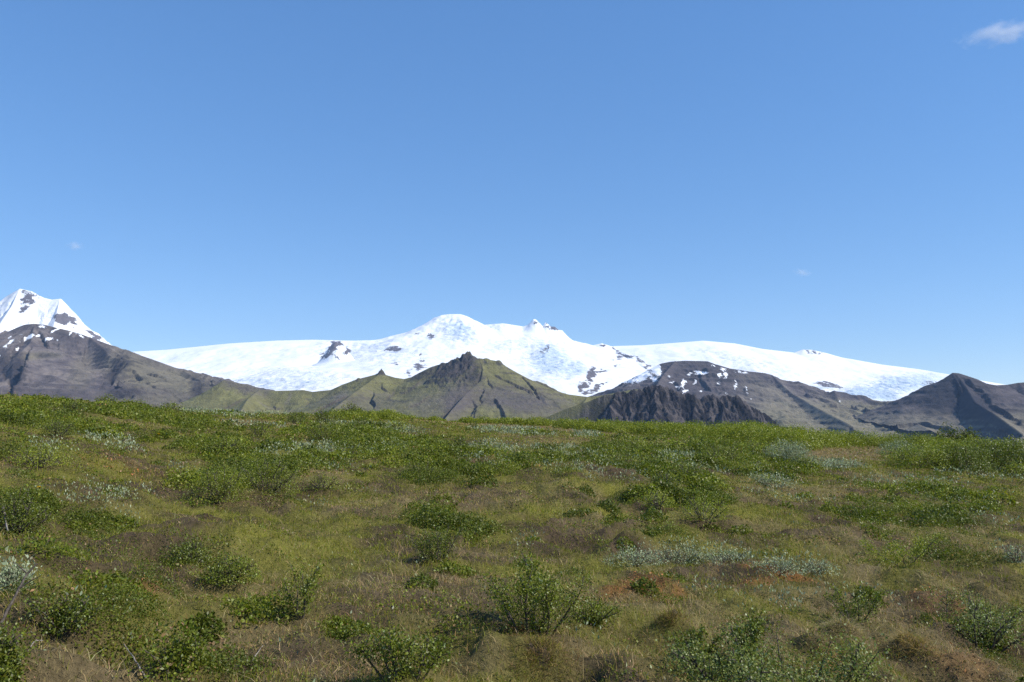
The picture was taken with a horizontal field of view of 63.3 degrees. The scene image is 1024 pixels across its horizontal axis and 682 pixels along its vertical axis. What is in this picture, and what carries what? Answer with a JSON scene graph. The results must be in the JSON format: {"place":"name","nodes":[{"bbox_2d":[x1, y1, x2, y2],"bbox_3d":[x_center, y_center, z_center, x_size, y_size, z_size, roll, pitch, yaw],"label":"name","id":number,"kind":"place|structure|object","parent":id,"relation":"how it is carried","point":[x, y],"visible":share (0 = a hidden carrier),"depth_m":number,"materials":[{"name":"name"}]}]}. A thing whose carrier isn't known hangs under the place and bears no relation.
{"place":"outdoors","nodes":[
{"label":"outdoors","id":0,"kind":"place"},
{"bbox_2d":[0,289,112,345],"bbox_3d":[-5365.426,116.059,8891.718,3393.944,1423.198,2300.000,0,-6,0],"label":"snow mountain","id":1,"kind":"structure","parent":0,"point":[19,307],"depth_m":8916.52,"materials":[{"name":"white snow"}]},
{"bbox_2d":[0,324,274,408],"bbox_3d":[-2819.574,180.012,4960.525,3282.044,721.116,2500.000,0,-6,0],"label":"brown mountain","id":2,"kind":"structure","parent":0,"point":[36,359],"depth_m":4789.14,"materials":[{"name":"stone"}]},
{"bbox_2d":[181,351,629,420],"bbox_3d":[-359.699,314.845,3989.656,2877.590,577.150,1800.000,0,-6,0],"label":"green ridge","id":3,"kind":"structure","parent":0,"point":[467,383],"depth_m":3970.89,"materials":[{"name":"green plant"}]},
{"bbox_2d":[0,392,1023,681],"bbox_3d":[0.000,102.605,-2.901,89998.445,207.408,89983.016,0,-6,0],"label":"ground","id":4,"kind":"structure","parent":0,"point":[486,660],"depth_m":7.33,"materials":[{"name":"plant"}]},
{"bbox_2d":[2,506,7,530],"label":"dead branch","id":5,"kind":"object","parent":4,"relation":"on","point":[4,519],"visible":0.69,"depth_m":6.75,"materials":[{"name":"grey wood"}]},
{"bbox_2d":[0,562,39,623],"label":"dead branch","id":6,"kind":"object","parent":4,"relation":"on","point":[13,599],"visible":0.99,"depth_m":4.31,"materials":[{"name":"grey wood"}]},
{"bbox_2d":[0,557,48,592],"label":"silver willow","id":7,"kind":"object","parent":4,"relation":"on","point":[14,569],"visible":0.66,"depth_m":4.73,"materials":[{"name":"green plant"}]},
{"bbox_2d":[0,607,51,681],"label":"willow bush","id":8,"kind":"object","parent":4,"relation":"on","point":[10,649],"visible":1,"depth_m":3.73,"materials":[{"name":"green plant"}]},
{"bbox_2d":[0,484,63,536],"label":"birch shrub","id":9,"kind":"object","parent":4,"relation":"on","point":[22,519],"visible":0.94,"depth_m":6.89,"materials":[{"name":"green plant"}]},
{"bbox_2d":[1,439,82,467],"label":"birch shrub","id":10,"kind":"object","parent":4,"relation":"on","point":[40,457],"visible":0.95,"depth_m":11.25,"materials":[{"name":"green plant"}]},
{"bbox_2d":[38,418,78,436],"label":"birch shrub","id":11,"kind":"object","parent":4,"relation":"on","point":[56,425],"visible":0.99,"depth_m":16.82,"materials":[{"name":"green plant"}]},
{"bbox_2d":[11,585,107,636],"bbox_3d":[-2.365,1.425,4.379,0.461,0.274,0.367,0,-6,0],"label":"birch shrub","id":12,"kind":"object","parent":4,"relation":"on","point":[68,609],"visible":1,"depth_m":4.34,"materials":[{"name":"green plant"}]},
{"bbox_2d":[55,399,87,415],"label":"birch shrub","id":13,"kind":"object","parent":4,"relation":"on","point":[70,408],"visible":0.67,"depth_m":22.62,"materials":[{"name":"green plant"}]},
{"bbox_2d":[95,393,117,403],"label":"birch shrub","id":14,"kind":"object","parent":4,"relation":"on","point":[105,399],"visible":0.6,"depth_m":35.38,"materials":[{"name":"green plant"}]},
{"bbox_2d":[124,644,146,679],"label":"dead branch","id":15,"kind":"object","parent":4,"relation":"on","point":[135,661],"visible":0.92,"depth_m":4.11,"materials":[{"name":"grey wood"}]},
{"bbox_2d":[129,398,147,408],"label":"birch shrub","id":16,"kind":"object","parent":4,"relation":"on","point":[140,403],"visible":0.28,"depth_m":34.25,"materials":[{"name":"green plant"}]},
{"bbox_2d":[157,401,184,409],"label":"birch shrub","id":17,"kind":"object","parent":4,"relation":"on","point":[174,404],"visible":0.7,"depth_m":38.37,"materials":[{"name":"green plant"}]},
{"bbox_2d":[132,627,217,678],"bbox_3d":[-1.681,1.579,4.161,0.415,0.268,0.241,3,-7,-26],"label":"birch shrub","id":18,"kind":"object","parent":4,"relation":"on","point":[197,650],"visible":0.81,"depth_m":4.14,"materials":[{"name":"green plant"}]},
{"bbox_2d":[156,532,225,565],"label":"birch shrub","id":19,"kind":"object","parent":4,"relation":"on","point":[197,549],"visible":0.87,"depth_m":6.66,"materials":[{"name":"green plant"}]},
{"bbox_2d":[178,458,257,503],"bbox_3d":[-3.895,1.883,11.200,0.982,0.612,1.145,0,-6,0],"label":"willow bush","id":20,"kind":"object","parent":4,"relation":"on","point":[209,488],"visible":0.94,"depth_m":11.03,"materials":[{"name":"green plant"}]},
{"bbox_2d":[182,546,263,585],"bbox_3d":[-2.093,1.660,6.129,0.590,0.310,0.643,0,-6,0],"label":"birch shrub","id":21,"kind":"object","parent":4,"relation":"on","point":[234,572],"visible":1,"depth_m":6.08,"materials":[{"name":"green plant"}]},
{"bbox_2d":[202,435,247,454],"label":"birch shrub","id":22,"kind":"object","parent":4,"relation":"on","point":[230,444],"visible":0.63,"depth_m":17.52,"materials":[{"name":"green plant"}]},
{"bbox_2d":[246,422,273,436],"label":"birch shrub","id":23,"kind":"object","parent":4,"relation":"on","point":[257,431],"visible":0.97,"depth_m":24.11,"materials":[{"name":"green plant"}]},
{"bbox_2d":[233,452,310,495],"bbox_3d":[-3.541,1.921,12.116,1.208,0.664,1.278,0,-6,0],"label":"willow bush","id":24,"kind":"object","parent":4,"relation":"on","point":[283,482],"visible":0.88,"depth_m":12.01,"materials":[{"name":"green plant"}]},
{"bbox_2d":[283,411,309,423],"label":"birch shrub","id":25,"kind":"object","parent":4,"relation":"on","point":[292,419],"visible":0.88,"depth_m":32.34,"materials":[{"name":"green plant"}]},
{"bbox_2d":[278,559,324,618],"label":"birch shrub","id":26,"kind":"object","parent":4,"relation":"on","point":[306,588],"visible":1,"depth_m":5.34,"materials":[{"name":"green plant"}]},
{"bbox_2d":[299,469,346,490],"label":"willow bush","id":27,"kind":"object","parent":4,"relation":"on","point":[320,483],"visible":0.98,"depth_m":12.83,"materials":[{"name":"green plant"}]},
{"bbox_2d":[306,422,346,440],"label":"birch shrub","id":28,"kind":"object","parent":4,"relation":"on","point":[319,432],"visible":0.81,"depth_m":24.95,"materials":[{"name":"green plant"}]},
{"bbox_2d":[311,408,342,423],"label":"birch shrub","id":29,"kind":"object","parent":4,"relation":"on","point":[323,416],"visible":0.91,"depth_m":33.27,"materials":[{"name":"green plant"}]},
{"bbox_2d":[341,401,364,414],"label":"birch shrub","id":30,"kind":"object","parent":4,"relation":"on","point":[352,408],"visible":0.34,"depth_m":46.84,"materials":[{"name":"green plant"}]},
{"bbox_2d":[350,417,373,425],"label":"birch shrub","id":31,"kind":"object","parent":4,"relation":"on","point":[362,422],"visible":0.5,"depth_m":32.36,"materials":[{"name":"green plant"}]},
{"bbox_2d":[384,419,407,429],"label":"birch shrub","id":32,"kind":"object","parent":4,"relation":"on","point":[401,424],"visible":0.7,"depth_m":32.44,"materials":[{"name":"green plant"}]},
{"bbox_2d":[332,618,465,681],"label":"birch shrub","id":33,"kind":"object","parent":4,"relation":"on","point":[392,644],"visible":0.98,"depth_m":4.13,"materials":[{"name":"green plant"}]},
{"bbox_2d":[403,455,452,472],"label":"birch shrub","id":34,"kind":"object","parent":4,"relation":"on","point":[418,465],"visible":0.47,"depth_m":15.33,"materials":[{"name":"green plant"}]},
{"bbox_2d":[404,522,468,563],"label":"birch shrub","id":35,"kind":"object","parent":4,"relation":"on","point":[437,537],"visible":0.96,"depth_m":7.80,"materials":[{"name":"green plant"}]},
{"bbox_2d":[452,432,470,447],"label":"birch shrub","id":36,"kind":"object","parent":4,"relation":"on","point":[456,441],"visible":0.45,"depth_m":22.62,"materials":[{"name":"green plant"}]},
{"bbox_2d":[0,406,1023,681],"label":"creeping willow cover","id":37,"kind":"object","parent":4,"relation":"on","point":[518,428],"visible":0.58,"depth_m":17.87,"materials":[{"name":"green plant"}]},
{"bbox_2d":[0,392,1023,681],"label":"dwarf shrub cover","id":38,"kind":"object","parent":4,"relation":"on","point":[30,412],"visible":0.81,"depth_m":12.98,"materials":[{"name":"green plant"}]},
{"bbox_2d":[56,449,999,679],"bbox_3d":[-1.824,2.142,11.199,9.362,1.322,13.852,2,-7,-14],"label":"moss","id":39,"kind":"object","parent":4,"relation":"on","point":[613,578],"visible":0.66,"depth_m":7.11,"materials":[{"name":"green plant"}]},
{"bbox_2d":[469,542,597,635],"bbox_3d":[0.109,1.635,5.415,0.846,0.600,0.744,-5,-8,38],"label":"birch shrub","id":40,"kind":"object","parent":4,"relation":"on","point":[542,583],"visible":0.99,"depth_m":5.36,"materials":[{"name":"green plant"}]},
{"bbox_2d":[501,630,588,681],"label":"grass tussock","id":41,"kind":"object","parent":4,"relation":"on","point":[543,654],"depth_m":4.93,"materials":[{"name":"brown plant"}]},
{"bbox_2d":[561,588,631,627],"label":"birch shrub","id":42,"kind":"object","parent":4,"relation":"on","point":[594,615],"visible":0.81,"depth_m":5.76,"materials":[{"name":"green plant"}]},
{"bbox_2d":[607,448,640,464],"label":"birch shrub","id":43,"kind":"object","parent":4,"relation":"on","point":[620,456],"visible":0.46,"depth_m":20.16,"materials":[{"name":"green plant"}]},
{"bbox_2d":[601,542,665,568],"bbox_3d":[1.230,2.149,8.365,0.649,0.266,0.667,0,-6,0],"label":"silver willow","id":44,"kind":"object","parent":4,"relation":"on","point":[638,555],"visible":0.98,"depth_m":8.31,"materials":[{"name":"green plant"}]},
{"bbox_2d":[619,437,649,444],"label":"birch shrub","id":45,"kind":"object","parent":4,"relation":"on","point":[634,439],"visible":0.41,"depth_m":30.70,"materials":[{"name":"green plant"}]},
{"bbox_2d":[641,488,674,508],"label":"birch shrub","id":46,"kind":"object","parent":4,"relation":"on","point":[662,501],"visible":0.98,"depth_m":12.26,"materials":[{"name":"green plant"}]},
{"bbox_2d":[649,465,681,485],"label":"birch shrub","id":47,"kind":"object","parent":4,"relation":"on","point":[664,477],"visible":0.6,"depth_m":14.95,"materials":[{"name":"green plant"}]},
{"bbox_2d":[650,435,692,446],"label":"birch shrub","id":48,"kind":"object","parent":4,"relation":"on","point":[681,443],"visible":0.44,"depth_m":29.14,"materials":[{"name":"green plant"}]},
{"bbox_2d":[638,600,705,633],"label":"grass tussock","id":49,"kind":"object","parent":4,"relation":"on","point":[674,612],"depth_m":5.79,"materials":[{"name":"green plant"}]},
{"bbox_2d":[322,408,1023,468],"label":"thicket","id":50,"kind":"object","parent":4,"relation":"on","point":[798,434],"visible":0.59,"depth_m":45.74,"materials":[{"name":"green plant"}]},
{"bbox_2d":[641,539,717,565],"bbox_3d":[1.788,2.236,8.876,0.865,0.328,0.876,0,-6,0],"label":"silver willow","id":51,"kind":"object","parent":4,"relation":"on","point":[679,555],"visible":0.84,"depth_m":8.79,"materials":[{"name":"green plant"}]},
{"bbox_2d":[664,459,707,480],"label":"birch shrub","id":52,"kind":"object","parent":4,"relation":"on","point":[687,468],"visible":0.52,"depth_m":16.22,"materials":[{"name":"green plant"}]},
{"bbox_2d":[664,623,730,666],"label":"birch shrub","id":53,"kind":"object","parent":4,"relation":"on","point":[702,631],"visible":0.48,"depth_m":5.02,"materials":[{"name":"green plant"}]},
{"bbox_2d":[674,493,735,520],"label":"birch shrub","id":54,"kind":"object","parent":4,"relation":"on","point":[696,512],"visible":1,"depth_m":10.92,"materials":[{"name":"green plant"}]},
{"bbox_2d":[689,439,751,462],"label":"willow bush","id":55,"kind":"object","parent":4,"relation":"on","point":[728,453],"visible":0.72,"depth_m":24.03,"materials":[{"name":"green plant"}]},
{"bbox_2d":[696,548,751,565],"bbox_3d":[2.158,2.136,8.349,0.582,0.254,0.594,0,-6,0],"label":"silver willow","id":56,"kind":"object","parent":4,"relation":"on","point":[731,553],"visible":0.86,"depth_m":8.34,"materials":[{"name":"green plant"}]},
{"bbox_2d":[731,605,772,660],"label":"birch shrub","id":57,"kind":"object","parent":4,"relation":"on","point":[757,631],"visible":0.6,"depth_m":4.97,"materials":[{"name":"green plant"}]},
{"bbox_2d":[738,434,777,453],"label":"willow bush","id":58,"kind":"object","parent":4,"relation":"on","point":[750,443],"visible":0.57,"depth_m":29.76,"materials":[{"name":"green plant"}]},
{"bbox_2d":[754,474,795,487],"bbox_3d":[5.578,2.970,17.711,1.024,0.348,1.111,0,-6,0],"label":"silver willow","id":59,"kind":"object","parent":4,"relation":"on","point":[768,481],"visible":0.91,"depth_m":17.64,"materials":[{"name":"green plant"}]},
{"bbox_2d":[743,550,812,575],"bbox_3d":[2.486,2.084,7.793,0.578,0.226,0.642,-5,-8,38],"label":"silver willow","id":60,"kind":"object","parent":4,"relation":"on","point":[784,569],"visible":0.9,"depth_m":7.74,"materials":[{"name":"green plant"}]},
{"bbox_2d":[648,605,915,681],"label":"willow bush","id":61,"kind":"object","parent":4,"relation":"on","point":[743,668],"visible":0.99,"depth_m":4.46,"materials":[{"name":"green plant"}]},
{"bbox_2d":[764,436,816,462],"bbox_3d":[9.220,3.640,27.627,1.891,0.954,1.989,0,-6,0],"label":"silver willow","id":62,"kind":"object","parent":4,"relation":"on","point":[793,452],"visible":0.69,"depth_m":27.36,"materials":[{"name":"green plant"}]},
{"bbox_2d":[789,453,818,464],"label":"willow bush","id":63,"kind":"object","parent":4,"relation":"on","point":[805,459],"visible":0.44,"depth_m":25.48,"materials":[{"name":"green plant"}]},
{"bbox_2d":[799,558,839,576],"bbox_3d":[2.958,2.169,8.037,0.420,0.217,0.435,-3,-7,23],"label":"silver willow","id":64,"kind":"object","parent":4,"relation":"on","point":[821,564],"visible":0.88,"depth_m":8.02,"materials":[{"name":"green plant"}]},
{"bbox_2d":[806,611,880,643],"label":"grass tussock","id":65,"kind":"object","parent":4,"relation":"on","point":[842,625],"depth_m":5.82,"materials":[{"name":"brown plant"}]},
{"bbox_2d":[823,457,871,468],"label":"silver willow","id":66,"kind":"object","parent":4,"relation":"on","point":[843,463],"visible":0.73,"depth_m":26.75,"materials":[{"name":"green plant"}]},
{"bbox_2d":[823,581,890,622],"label":"birch shrub","id":67,"kind":"object","parent":4,"relation":"on","point":[855,607],"visible":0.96,"depth_m":6.26,"materials":[{"name":"green plant"}]},
{"bbox_2d":[875,437,920,454],"bbox_3d":[18.044,4.914,38.654,2.168,0.879,2.729,0,-6,0],"label":"silver willow","id":68,"kind":"object","parent":4,"relation":"on","point":[891,445],"visible":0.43,"depth_m":38.62,"materials":[{"name":"green plant"}]},
{"bbox_2d":[858,531,945,565],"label":"birch shrub","id":69,"kind":"object","parent":4,"relation":"on","point":[917,549],"visible":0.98,"depth_m":8.81,"materials":[{"name":"green plant"}]},
{"bbox_2d":[876,437,957,468],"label":"willow bush","id":70,"kind":"object","parent":4,"relation":"on","point":[924,459],"visible":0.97,"depth_m":27.75,"materials":[{"name":"green plant"}]},
{"bbox_2d":[878,625,957,670],"bbox_3d":[2.685,2.057,5.654,0.655,0.232,0.667,0,-6,0],"label":"grass tussock","id":71,"kind":"object","parent":4,"relation":"on","point":[906,636],"depth_m":5.60,"materials":[{"name":"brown plant"}]},
{"bbox_2d":[932,421,965,443],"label":"birch shrub","id":72,"kind":"object","parent":4,"relation":"on","point":[949,433],"visible":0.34,"depth_m":50.77,"materials":[{"name":"green plant"}]},
{"bbox_2d":[927,439,1000,471],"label":"willow bush","id":73,"kind":"object","parent":4,"relation":"on","point":[962,452],"visible":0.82,"depth_m":27.51,"materials":[{"name":"green plant"}]},
{"bbox_2d":[915,579,1023,651],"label":"willow bush","id":74,"kind":"object","parent":4,"relation":"on","point":[980,617],"visible":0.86,"depth_m":6.06,"materials":[{"name":"green plant"}]},
{"bbox_2d":[957,425,982,440],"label":"birch shrub","id":75,"kind":"object","parent":4,"relation":"on","point":[970,432],"visible":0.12,"depth_m":50.45,"materials":[{"name":"green plant"}]},
{"bbox_2d":[956,430,1023,473],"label":"willow bush","id":76,"kind":"object","parent":4,"relation":"on","point":[1004,450],"visible":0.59,"depth_m":29.14,"materials":[{"name":"green plant"}]},
{"bbox_2d":[994,458,1023,477],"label":"willow bush","id":77,"kind":"object","parent":4,"relation":"on","point":[1016,471],"visible":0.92,"depth_m":27.37,"materials":[{"name":"green plant"}]},
{"bbox_2d":[1003,544,1023,563],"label":"silver willow","id":78,"kind":"object","parent":4,"relation":"on","point":[1017,556],"visible":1,"depth_m":8.93,"materials":[{"name":"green plant"}]},
{"bbox_2d":[0,0,1023,384],"label":"sky","id":79,"kind":"structure","parent":0,"point":[840,178],"materials":[{"name":"blue"}]},
{"bbox_2d":[134,314,1004,400],"bbox_3d":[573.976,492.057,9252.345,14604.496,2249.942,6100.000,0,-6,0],"label":"ice cap","id":80,"kind":"object","parent":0,"point":[550,356],"visible":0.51,"depth_m":10207.94,"materials":[{"name":"white snow"}]},
{"bbox_2d":[543,385,781,428],"bbox_3d":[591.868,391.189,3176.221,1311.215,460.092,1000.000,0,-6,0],"label":"dark crag","id":81,"kind":"structure","parent":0,"point":[659,403],"depth_m":3242.93,"materials":[{"name":"grey stone"}]},
{"bbox_2d":[589,361,945,438],"bbox_3d":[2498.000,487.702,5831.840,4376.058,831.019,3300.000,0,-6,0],"label":"table mountain","id":82,"kind":"structure","parent":0,"point":[783,403],"depth_m":6078.74,"materials":[{"name":"grey stone"}]},
{"bbox_2d":[855,373,1023,444],"bbox_3d":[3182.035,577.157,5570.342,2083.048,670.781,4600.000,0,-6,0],"label":"pyramid mountain","id":83,"kind":"structure","parent":0,"point":[961,401],"depth_m":4770.49,"materials":[{"name":"grey stone"}]}
]}

